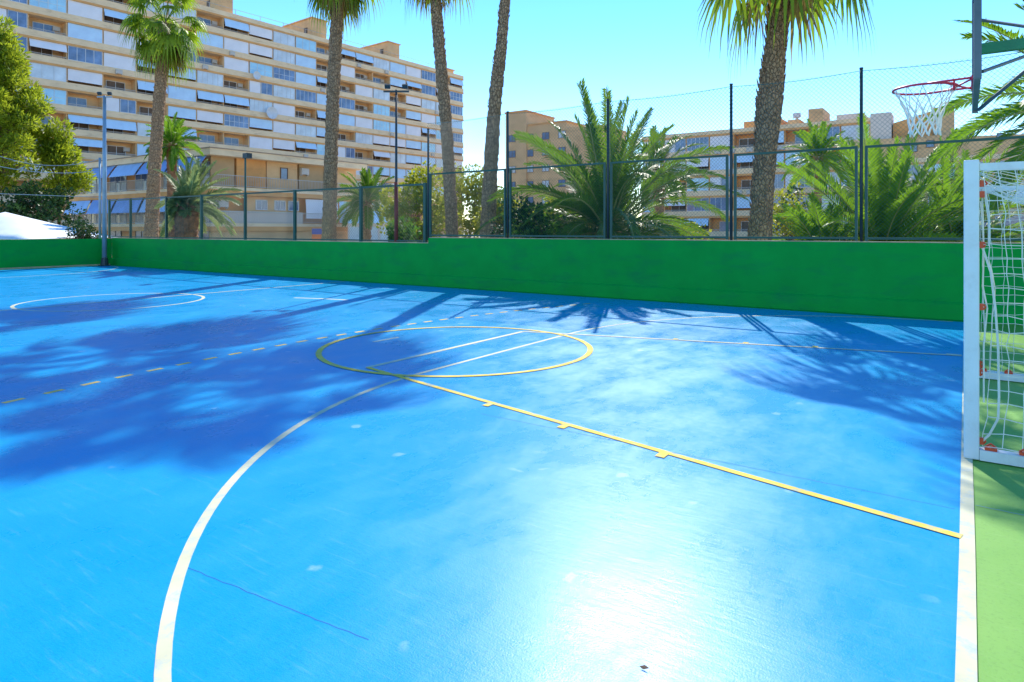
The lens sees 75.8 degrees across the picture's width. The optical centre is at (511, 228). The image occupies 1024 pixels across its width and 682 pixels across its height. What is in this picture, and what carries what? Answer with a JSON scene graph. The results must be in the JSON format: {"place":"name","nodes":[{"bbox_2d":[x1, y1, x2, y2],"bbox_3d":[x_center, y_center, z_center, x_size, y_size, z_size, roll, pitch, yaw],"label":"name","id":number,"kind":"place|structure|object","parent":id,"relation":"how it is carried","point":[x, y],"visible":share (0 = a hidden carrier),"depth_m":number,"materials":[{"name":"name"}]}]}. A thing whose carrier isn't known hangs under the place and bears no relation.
{"place":"outdoors","nodes":[
{"label":"outdoors","id":0,"kind":"place"},
{"bbox_2d":[0,266,963,681],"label":"court","id":1,"kind":"object","parent":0,"point":[414,530],"visible":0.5,"depth_m":4.09,"materials":[{"name":"blue paint"}]},
{"bbox_2d":[97,92,111,265],"bbox_3d":[-17.737,-2.186,28.625,0.593,7.572,0.400,0,0,28],"label":"light pole","id":2,"kind":"object","parent":1,"relation":"on","point":[104,260],"visible":0.99,"depth_m":28.56,"materials":[{"name":"metal"}]},
{"bbox_2d":[1,303,590,402],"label":"court dashed line","id":3,"kind":"object","parent":1,"relation":"on","point":[227,354],"visible":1,"depth_m":8.05,"materials":[{"name":"yellow paint"}]},
{"bbox_2d":[0,266,977,681],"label":"court white lines","id":4,"kind":"object","parent":1,"relation":"on","point":[966,650],"visible":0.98,"depth_m":3.17,"materials":[{"name":"paint"}]},
{"bbox_2d":[189,413,1021,639],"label":"court cracks","id":5,"kind":"object","parent":1,"relation":"on","point":[529,423],"visible":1,"depth_m":3.03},
{"bbox_2d":[315,326,962,537],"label":"court yellow lines","id":6,"kind":"object","parent":1,"relation":"on","point":[661,453],"visible":1,"depth_m":5.31,"materials":[{"name":"paint"}]},
{"bbox_2d":[522,331,961,355],"bbox_3d":[2.921,1.595,9.276,5.839,0.001,0.065,0,0,20],"label":"court cream line","id":7,"kind":"object","parent":1,"relation":"on","point":[751,343],"visible":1,"depth_m":9.08,"materials":[{"name":"white paint"}]},
{"bbox_2d":[4,266,1023,681],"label":"green apron","id":8,"kind":"object","parent":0,"point":[998,488],"visible":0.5,"depth_m":3.52,"materials":[{"name":"paint"}]},
{"bbox_2d":[892,0,1023,136],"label":"basketball hoop","id":9,"kind":"object","parent":8,"relation":"on","point":[979,48],"visible":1,"depth_m":5.73,"materials":[{"name":"grey metal"}]},
{"bbox_2d":[964,160,1023,466],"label":"handball goal","id":10,"kind":"object","parent":8,"relation":"on","point":[975,188],"visible":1,"depth_m":4.55,"materials":[{"name":"white paint"}]},
{"bbox_2d":[111,265,963,321],"bbox_3d":[-5.008,1.601,20.379,31.380,0.001,0.428,0,0,35],"label":"court surround","id":11,"kind":"object","parent":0,"point":[599,297],"visible":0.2,"depth_m":14.93,"materials":[{"name":"blue paint"}]},
{"bbox_2d":[233,0,1023,228],"label":"sky","id":12,"kind":"structure","parent":0,"point":[637,49],"materials":[{"name":"blue"}]},
{"label":"ground","id":13,"kind":"structure","parent":0,"visible":0},
{"bbox_2d":[0,14,55,191],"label":"broadleaf tree","id":14,"kind":"object","parent":13,"relation":"on","point":[16,115],"visible":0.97,"depth_m":43.69,"materials":[{"name":"green plant"}]},
{"bbox_2d":[0,178,85,239],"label":"broadleaf tree","id":15,"kind":"object","parent":13,"relation":"on","point":[44,209],"visible":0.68,"depth_m":42.33,"materials":[{"name":"green plant"}]},
{"bbox_2d":[0,239,111,269],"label":"end wall","id":16,"kind":"structure","parent":13,"relation":"on","point":[32,253],"depth_m":27.45,"materials":[{"name":"green paint"}]},
{"bbox_2d":[0,156,100,238],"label":"end fence","id":17,"kind":"object","parent":16,"relation":"on","point":[99,170],"visible":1,"depth_m":29.03,"materials":[{"name":"metal"}]},
{"bbox_2d":[0,212,115,239],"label":"canopy tent","id":18,"kind":"object","parent":13,"relation":"on","point":[13,226],"visible":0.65,"depth_m":35.45,"materials":[{"name":"fabric"}]},
{"bbox_2d":[33,116,97,224],"bbox_3d":[-32.331,-3.259,47.209,4.146,9.748,4.199,0,0,35],"label":"pine tree","id":19,"kind":"object","parent":13,"relation":"on","point":[57,148],"visible":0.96,"depth_m":46.56,"materials":[{"name":"green plant"}]},
{"bbox_2d":[65,218,101,238],"bbox_3d":[-23.564,0.513,36.064,1.893,2.219,2.133,0,0,35],"label":"shrub","id":20,"kind":"object","parent":13,"relation":"on","point":[81,232],"visible":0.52,"depth_m":35.91,"materials":[{"name":"green plant"}]},
{"bbox_2d":[117,0,210,236],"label":"fan palm","id":21,"kind":"object","parent":13,"relation":"on","point":[165,49],"visible":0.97,"depth_m":32.64,"materials":[{"name":"green plant"}]},
{"bbox_2d":[143,112,203,236],"bbox_3d":[-24.113,-3.345,46.969,4.127,10.094,4.123,0,0,-24],"label":"date palm","id":22,"kind":"object","parent":13,"relation":"on","point":[174,131],"visible":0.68,"depth_m":46.70,"materials":[{"name":"green plant"}]},
{"bbox_2d":[153,154,243,238],"bbox_3d":[-13.012,-0.703,27.577,4.329,4.816,2.872,0,0,35],"label":"date palm","id":23,"kind":"object","parent":13,"relation":"on","point":[188,184],"visible":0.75,"depth_m":26.80,"materials":[{"name":"green plant"}]},
{"bbox_2d":[64,146,367,240],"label":"apartment block","id":24,"kind":"structure","parent":13,"relation":"on","point":[127,176],"depth_m":57.00,"materials":[{"name":"concrete"}]},
{"bbox_2d":[110,171,126,191],"bbox_3d":[-37.054,-4.420,61.863,3.200,2.100,0.080,0,0,35],"label":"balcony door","id":25,"kind":"structure","parent":24,"relation":"in","point":[122,178],"depth_m":61.93,"materials":[{"name":"grey glass"}]},
{"bbox_2d":[135,169,147,190],"bbox_3d":[-33.020,-4.420,59.082,3.200,2.100,0.080,0,0,35],"label":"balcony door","id":26,"kind":"structure","parent":24,"relation":"in","point":[143,176],"depth_m":59.35,"materials":[{"name":"grey glass"}]},
{"bbox_2d":[255,200,266,209],"bbox_3d":[-21.036,-2.025,55.217,0.080,0.850,1.100,0,0,35],"label":"window","id":27,"kind":"structure","parent":24,"relation":"in","point":[259,206],"depth_m":55.15,"materials":[{"name":"grey glass"}]},
{"bbox_2d":[274,200,285,210],"bbox_3d":[-20.014,-2.025,56.699,0.080,0.850,1.100,0,0,35],"label":"window","id":28,"kind":"structure","parent":24,"relation":"in","point":[284,203],"depth_m":56.70,"materials":[{"name":"grey glass"}]},
{"bbox_2d":[0,0,463,239],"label":"apartment block","id":29,"kind":"structure","parent":13,"relation":"on","point":[260,86],"depth_m":103.18,"materials":[{"name":"concrete"}]},
{"bbox_2d":[7,9,26,27],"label":"window","id":30,"kind":"structure","parent":29,"relation":"in","point":[20,18],"depth_m":80.51,"materials":[{"name":"blue glass"}]},
{"bbox_2d":[30,46,52,56],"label":"balcony door","id":31,"kind":"structure","parent":29,"relation":"in","point":[35,49],"depth_m":83.55,"materials":[{"name":"glass"}]},
{"bbox_2d":[32,21,54,32],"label":"balcony door","id":32,"kind":"structure","parent":29,"relation":"in","point":[41,26],"depth_m":83.66,"materials":[{"name":"blue glass"}]},
{"bbox_2d":[29,62,65,81],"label":"window","id":33,"kind":"structure","parent":29,"relation":"in","point":[44,71],"depth_m":82.99,"materials":[{"name":"white glass"}]},
{"bbox_2d":[29,0,65,12],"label":"window","id":34,"kind":"structure","parent":29,"relation":"in","point":[56,5],"depth_m":83.25,"materials":[{"name":"glass"}]},
{"bbox_2d":[30,86,65,104],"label":"window","id":35,"kind":"structure","parent":29,"relation":"in","point":[59,96],"depth_m":83.57,"materials":[{"name":"glass"}]},
{"bbox_2d":[68,96,86,107],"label":"balcony door","id":36,"kind":"structure","parent":29,"relation":"in","point":[73,100],"depth_m":86.76,"materials":[{"name":"blue glass"}]},
{"bbox_2d":[68,119,88,129],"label":"balcony door","id":37,"kind":"structure","parent":29,"relation":"in","point":[79,125],"depth_m":87.03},
{"bbox_2d":[68,45,101,64],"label":"window","id":38,"kind":"structure","parent":29,"relation":"in","point":[74,53],"depth_m":86.16,"materials":[{"name":"blue glass"}]},
{"bbox_2d":[104,14,122,25],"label":"balcony door","id":39,"kind":"structure","parent":29,"relation":"in","point":[106,18],"depth_m":90.08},
{"bbox_2d":[106,80,124,90],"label":"balcony door","id":40,"kind":"structure","parent":29,"relation":"in","point":[111,84],"depth_m":90.34,"materials":[{"name":"glass"}]},
{"bbox_2d":[107,145,125,155],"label":"balcony door","id":41,"kind":"structure","parent":29,"relation":"in","point":[114,149],"depth_m":90.39,"materials":[{"name":"glass"}]},
{"bbox_2d":[120,99,135,113],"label":"window","id":42,"kind":"structure","parent":29,"relation":"in","point":[126,106],"depth_m":90.28,"materials":[{"name":"blue glass"}]},
{"bbox_2d":[139,106,151,115],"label":"balcony door","id":43,"kind":"structure","parent":29,"relation":"in","point":[142,110],"depth_m":93.46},
{"bbox_2d":[137,122,164,136],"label":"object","id":44,"kind":"structure","parent":29,"relation":"in","point":[142,129],"depth_m":91.86,"materials":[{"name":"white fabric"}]},
{"bbox_2d":[168,3,195,20],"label":"window","id":45,"kind":"structure","parent":29,"relation":"in","point":[192,12],"depth_m":96.29,"materials":[{"name":"white glass"}]},
{"bbox_2d":[199,134,214,142],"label":"balcony door","id":46,"kind":"structure","parent":29,"relation":"in","point":[205,138],"depth_m":100.54,"materials":[{"name":"blue glass"}]},
{"bbox_2d":[197,70,222,86],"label":"window","id":47,"kind":"structure","parent":29,"relation":"in","point":[204,77],"depth_m":99.34,"materials":[{"name":"white glass"}]},
{"bbox_2d":[224,137,238,145],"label":"balcony door","id":48,"kind":"structure","parent":29,"relation":"in","point":[233,141],"depth_m":103.53,"materials":[{"name":"blue glass"}]},
{"bbox_2d":[224,114,248,128],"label":"window","id":49,"kind":"structure","parent":29,"relation":"in","point":[229,120],"depth_m":102.75,"materials":[{"name":"blue glass"}]},
{"bbox_2d":[250,99,271,112],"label":"window","id":50,"kind":"structure","parent":29,"relation":"in","point":[255,105],"depth_m":105.83,"materials":[{"name":"white glass"}]},
{"bbox_2d":[250,62,271,76],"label":"window","id":51,"kind":"structure","parent":29,"relation":"in","point":[265,70],"depth_m":106.09,"materials":[{"name":"glass"}]},
{"bbox_2d":[261,82,271,94],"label":"window","id":52,"kind":"structure","parent":29,"relation":"in","point":[266,88],"depth_m":106.79,"materials":[{"name":"blue glass"}]},
{"bbox_2d":[273,85,294,98],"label":"window","id":53,"kind":"structure","parent":29,"relation":"in","point":[280,91],"depth_m":109.24,"materials":[{"name":"white glass"}]},
{"bbox_2d":[273,67,294,81],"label":"window","id":54,"kind":"structure","parent":29,"relation":"in","point":[279,73],"depth_m":109.24,"materials":[{"name":"blue glass"}]},
{"bbox_2d":[273,49,294,63],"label":"window","id":55,"kind":"structure","parent":29,"relation":"in","point":[283,56],"depth_m":109.24,"materials":[{"name":"white glass"}]},
{"bbox_2d":[273,31,294,46],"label":"window","id":56,"kind":"structure","parent":29,"relation":"in","point":[278,37],"depth_m":109.24,"materials":[{"name":"white glass"}]},
{"bbox_2d":[296,124,315,136],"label":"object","id":57,"kind":"structure","parent":29,"relation":"in","point":[304,130],"depth_m":112.57,"materials":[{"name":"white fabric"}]},
{"bbox_2d":[296,89,315,102],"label":"window","id":58,"kind":"structure","parent":29,"relation":"in","point":[301,95],"depth_m":112.57,"materials":[{"name":"blue glass"}]},
{"bbox_2d":[296,37,315,51],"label":"window","id":59,"kind":"structure","parent":29,"relation":"in","point":[301,43],"depth_m":112.57,"materials":[{"name":"glass"}]},
{"bbox_2d":[339,97,354,109],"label":"window","id":60,"kind":"structure","parent":29,"relation":"in","point":[345,103],"depth_m":119.54,"materials":[{"name":"blue glass"}]},
{"bbox_2d":[346,147,354,157],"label":"window","id":61,"kind":"structure","parent":29,"relation":"in","point":[350,152],"depth_m":120.01,"materials":[{"name":"blue glass"}]},
{"bbox_2d":[355,133,372,144],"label":"window","id":62,"kind":"structure","parent":29,"relation":"in","point":[359,137],"depth_m":122.49,"materials":[{"name":"white glass"}]},
{"bbox_2d":[373,119,389,131],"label":"window","id":63,"kind":"structure","parent":29,"relation":"in","point":[377,124],"depth_m":125.83,"materials":[{"name":"glass"}]},
{"bbox_2d":[373,104,389,115],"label":"window","id":64,"kind":"structure","parent":29,"relation":"in","point":[377,109],"depth_m":125.83,"materials":[{"name":"glass"}]},
{"bbox_2d":[373,88,389,100],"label":"window","id":65,"kind":"structure","parent":29,"relation":"in","point":[377,93],"depth_m":125.83,"materials":[{"name":"white glass"}]},
{"bbox_2d":[373,57,389,70],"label":"window","id":66,"kind":"structure","parent":29,"relation":"in","point":[379,63],"depth_m":125.83,"materials":[{"name":"white glass"}]},
{"bbox_2d":[390,153,405,163],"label":"window","id":67,"kind":"structure","parent":29,"relation":"in","point":[401,157],"depth_m":129.44,"materials":[{"name":"white glass"}]},
{"bbox_2d":[421,142,435,152],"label":"window","id":68,"kind":"structure","parent":29,"relation":"in","point":[423,145],"depth_m":135.29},
{"bbox_2d":[421,99,435,109],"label":"window","id":69,"kind":"structure","parent":29,"relation":"in","point":[428,104],"depth_m":135.72,"materials":[{"name":"white glass"}]},
{"bbox_2d":[421,84,435,95],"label":"window","id":70,"kind":"structure","parent":29,"relation":"in","point":[429,90],"depth_m":135.72,"materials":[{"name":"blue glass"}]},
{"bbox_2d":[421,70,435,81],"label":"window","id":71,"kind":"structure","parent":29,"relation":"in","point":[426,75],"depth_m":135.72,"materials":[{"name":"blue glass"}]},
{"bbox_2d":[450,91,462,101],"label":"window","id":72,"kind":"structure","parent":29,"relation":"in","point":[455,96],"depth_m":142.34,"materials":[{"name":"blue glass"}]},
{"bbox_2d":[451,105,462,115],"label":"window","id":73,"kind":"structure","parent":29,"relation":"in","point":[456,110],"depth_m":142.50,"materials":[{"name":"blue glass"}]},
{"bbox_2d":[294,0,385,240],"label":"fan palm","id":74,"kind":"object","parent":13,"relation":"on","point":[340,11],"visible":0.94,"depth_m":25.10,"materials":[{"name":"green plant"}]},
{"bbox_2d":[336,167,394,239],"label":"date palm","id":75,"kind":"object","parent":13,"relation":"on","point":[367,179],"visible":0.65,"depth_m":26.76,"materials":[{"name":"green plant"}]},
{"bbox_2d":[345,205,390,241],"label":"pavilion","id":76,"kind":"structure","parent":13,"relation":"on","point":[377,236],"depth_m":57.96,"materials":[{"name":"white glass"}]},
{"bbox_2d":[350,227,358,238],"bbox_3d":[-13.738,0.400,57.960,1.100,1.200,0.080,0,0,0],"label":"window","id":77,"kind":"structure","parent":76,"relation":"in","point":[355,235],"depth_m":57.96,"materials":[{"name":"glass"}]},
{"bbox_2d":[383,84,408,241],"bbox_3d":[-3.450,-1.361,19.598,0.760,5.922,0.138,0,0,0],"label":"floodlight mast","id":78,"kind":"object","parent":13,"relation":"on","point":[388,86],"visible":0.91,"depth_m":19.57,"materials":[{"name":"metal"}]},
{"bbox_2d":[386,216,421,241],"bbox_3d":[-3.246,0.600,20.169,1.520,2.050,1.238,0,0,35],"label":"shrub","id":79,"kind":"object","parent":13,"relation":"on","point":[405,236],"visible":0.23,"depth_m":19.98,"materials":[{"name":"green plant"}]},
{"bbox_2d":[376,160,461,241],"bbox_3d":[-3.365,-0.405,23.600,3.009,4.048,3.192,0,0,6],"label":"olive tree","id":80,"kind":"object","parent":13,"relation":"on","point":[415,179],"visible":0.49,"depth_m":23.06,"materials":[{"name":"green plant"}]},
{"bbox_2d":[391,0,474,236],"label":"fan palm","id":81,"kind":"object","parent":13,"relation":"on","point":[440,61],"visible":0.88,"depth_m":21.64,"materials":[{"name":"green plant"}]},
{"bbox_2d":[432,163,503,237],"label":"olive tree","id":82,"kind":"object","parent":13,"relation":"on","point":[475,192],"visible":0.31,"depth_m":25.98,"materials":[{"name":"green plant"}]},
{"bbox_2d":[479,0,509,237],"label":"fan palm","id":83,"kind":"object","parent":13,"relation":"on","point":[496,85],"visible":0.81,"depth_m":20.53,"materials":[{"name":"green plant"}]},
{"bbox_2d":[472,196,533,237],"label":"olive tree","id":84,"kind":"object","parent":13,"relation":"on","point":[498,222],"visible":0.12,"depth_m":22.46,"materials":[{"name":"green plant"}]},
{"bbox_2d":[490,192,555,237],"bbox_3d":[0.460,0.238,19.605,1.921,2.768,1.986,0,0,35],"label":"shrub","id":85,"kind":"object","parent":13,"relation":"on","point":[519,214],"visible":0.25,"depth_m":19.22,"materials":[{"name":"green plant"}]},
{"bbox_2d":[506,202,567,237],"bbox_3d":[0.719,0.417,19.408,2.117,2.414,1.925,0,0,-18],"label":"shrub","id":86,"kind":"object","parent":13,"relation":"on","point":[558,224],"visible":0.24,"depth_m":18.91,"materials":[{"name":"green plant"}]},
{"bbox_2d":[504,110,625,220],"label":"stepped block","id":87,"kind":"structure","parent":13,"relation":"on","point":[565,126],"depth_m":120.19,"materials":[{"name":"beige concrete"}]},
{"bbox_2d":[110,237,1023,323],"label":"court wall","id":88,"kind":"structure","parent":13,"relation":"on","point":[912,279],"depth_m":14.77,"materials":[{"name":"green paint"}]},
{"bbox_2d":[108,153,426,241],"bbox_3d":[-10.362,-1.182,24.342,19.189,3.164,0.200,0,0,35],"label":"fence","id":89,"kind":"object","parent":88,"relation":"on","point":[294,198],"visible":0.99,"depth_m":22.99,"materials":[{"name":"green metal"}]},
{"bbox_2d":[427,52,1023,240],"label":"fence","id":90,"kind":"object","parent":88,"relation":"on","point":[509,201],"visible":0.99,"depth_m":13.97,"materials":[{"name":"metal"}]},
{"bbox_2d":[472,78,750,239],"bbox_3d":[2.837,-0.696,19.042,7.230,7.077,6.983,0,0,-37],"label":"date palm","id":91,"kind":"object","parent":13,"relation":"on","point":[592,223],"visible":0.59,"depth_m":18.30,"materials":[{"name":"green plant"}]},
{"bbox_2d":[632,125,709,232],"bbox_3d":[7.519,-1.901,33.860,4.620,7.204,4.780,0,0,35],"label":"date palm","id":92,"kind":"object","parent":13,"relation":"on","point":[661,156],"visible":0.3,"depth_m":33.68,"materials":[{"name":"green plant"}]},
{"bbox_2d":[654,217,711,239],"bbox_3d":[5.115,0.596,21.030,2.303,2.096,2.043,0,0,-5],"label":"shrub","id":93,"kind":"object","parent":13,"relation":"on","point":[691,230],"visible":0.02,"depth_m":20.80,"materials":[{"name":"green plant"}]},
{"bbox_2d":[642,108,869,239],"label":"terraced block","id":94,"kind":"structure","parent":13,"relation":"on","point":[742,182],"depth_m":92.00,"materials":[{"name":"beige concrete"}]},
{"bbox_2d":[675,138,685,151],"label":"window","id":95,"kind":"structure","parent":94,"relation":"in","point":[683,144],"depth_m":95.94,"materials":[{"name":"blue glass"}]},
{"bbox_2d":[687,198,708,210],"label":"window","id":96,"kind":"structure","parent":94,"relation":"in","point":[706,200],"depth_m":94.49,"materials":[{"name":"blue glass"}]},
{"bbox_2d":[687,178,708,190],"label":"window","id":97,"kind":"structure","parent":94,"relation":"in","point":[695,179],"depth_m":94.33,"materials":[{"name":"glass"}]},
{"bbox_2d":[687,137,708,150],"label":"window","id":98,"kind":"structure","parent":94,"relation":"in","point":[691,140],"depth_m":94.59,"materials":[{"name":"blue glass"}]},
{"bbox_2d":[710,197,729,210],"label":"window","id":99,"kind":"structure","parent":94,"relation":"in","point":[715,202],"depth_m":92.80,"materials":[{"name":"blue glass"}]},
{"bbox_2d":[774,174,783,187],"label":"window","id":100,"kind":"structure","parent":94,"relation":"in","point":[778,183],"depth_m":88.23,"materials":[{"name":"blue glass"}]},
{"bbox_2d":[785,152,806,164],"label":"window","id":101,"kind":"structure","parent":94,"relation":"in","point":[786,154],"depth_m":87.41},
{"bbox_2d":[826,126,839,139],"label":"window","id":102,"kind":"structure","parent":94,"relation":"in","point":[833,130],"depth_m":84.44,"materials":[{"name":"blue glass"}]},
{"bbox_2d":[841,124,869,139],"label":"window","id":103,"kind":"structure","parent":94,"relation":"in","point":[851,130],"depth_m":83.31,"materials":[{"name":"glass"}]},
{"bbox_2d":[694,0,876,239],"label":"fan palm","id":104,"kind":"object","parent":13,"relation":"on","point":[781,15],"visible":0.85,"depth_m":16.08,"materials":[{"name":"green plant"}]},
{"bbox_2d":[772,182,808,240],"bbox_3d":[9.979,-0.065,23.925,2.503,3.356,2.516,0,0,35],"label":"shrub","id":105,"kind":"object","parent":13,"relation":"on","point":[782,228],"visible":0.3,"depth_m":23.89,"materials":[{"name":"green plant"}]},
{"bbox_2d":[781,119,858,212],"bbox_3d":[21.023,-3.016,45.064,4.918,9.439,4.866,0,0,35],"label":"date palm","id":106,"kind":"object","parent":13,"relation":"on","point":[829,154],"visible":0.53,"depth_m":44.72,"materials":[{"name":"green plant"}]},
{"bbox_2d":[772,191,882,240],"bbox_3d":[9.430,0.625,20.022,4.251,3.541,3.841,0,0,-13],"label":"date palm","id":107,"kind":"object","parent":13,"relation":"on","point":[816,227],"visible":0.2,"depth_m":19.59,"materials":[{"name":"green plant"}]},
{"bbox_2d":[773,113,1023,242],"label":"date palm","id":108,"kind":"object","parent":13,"relation":"on","point":[889,199],"visible":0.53,"depth_m":19.32,"materials":[{"name":"green plant"}]},
{"bbox_2d":[863,107,1023,242],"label":"brick block","id":109,"kind":"structure","parent":13,"relation":"on","point":[898,133],"depth_m":72.76,"materials":[{"name":"brown brick"}]},
{"bbox_2d":[995,216,1023,232],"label":"window","id":110,"kind":"structure","parent":109,"relation":"in","point":[1016,219],"depth_m":68.43,"materials":[{"name":"blue glass"}]},
{"bbox_2d":[900,128,1023,242],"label":"date palm","id":111,"kind":"object","parent":13,"relation":"on","point":[944,179],"visible":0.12,"depth_m":20.23,"materials":[{"name":"green plant"}]},
{"bbox_2d":[924,0,1023,223],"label":"date palm","id":112,"kind":"object","parent":13,"relation":"on","point":[1001,31],"visible":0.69,"depth_m":15.66,"materials":[{"name":"green plant"}]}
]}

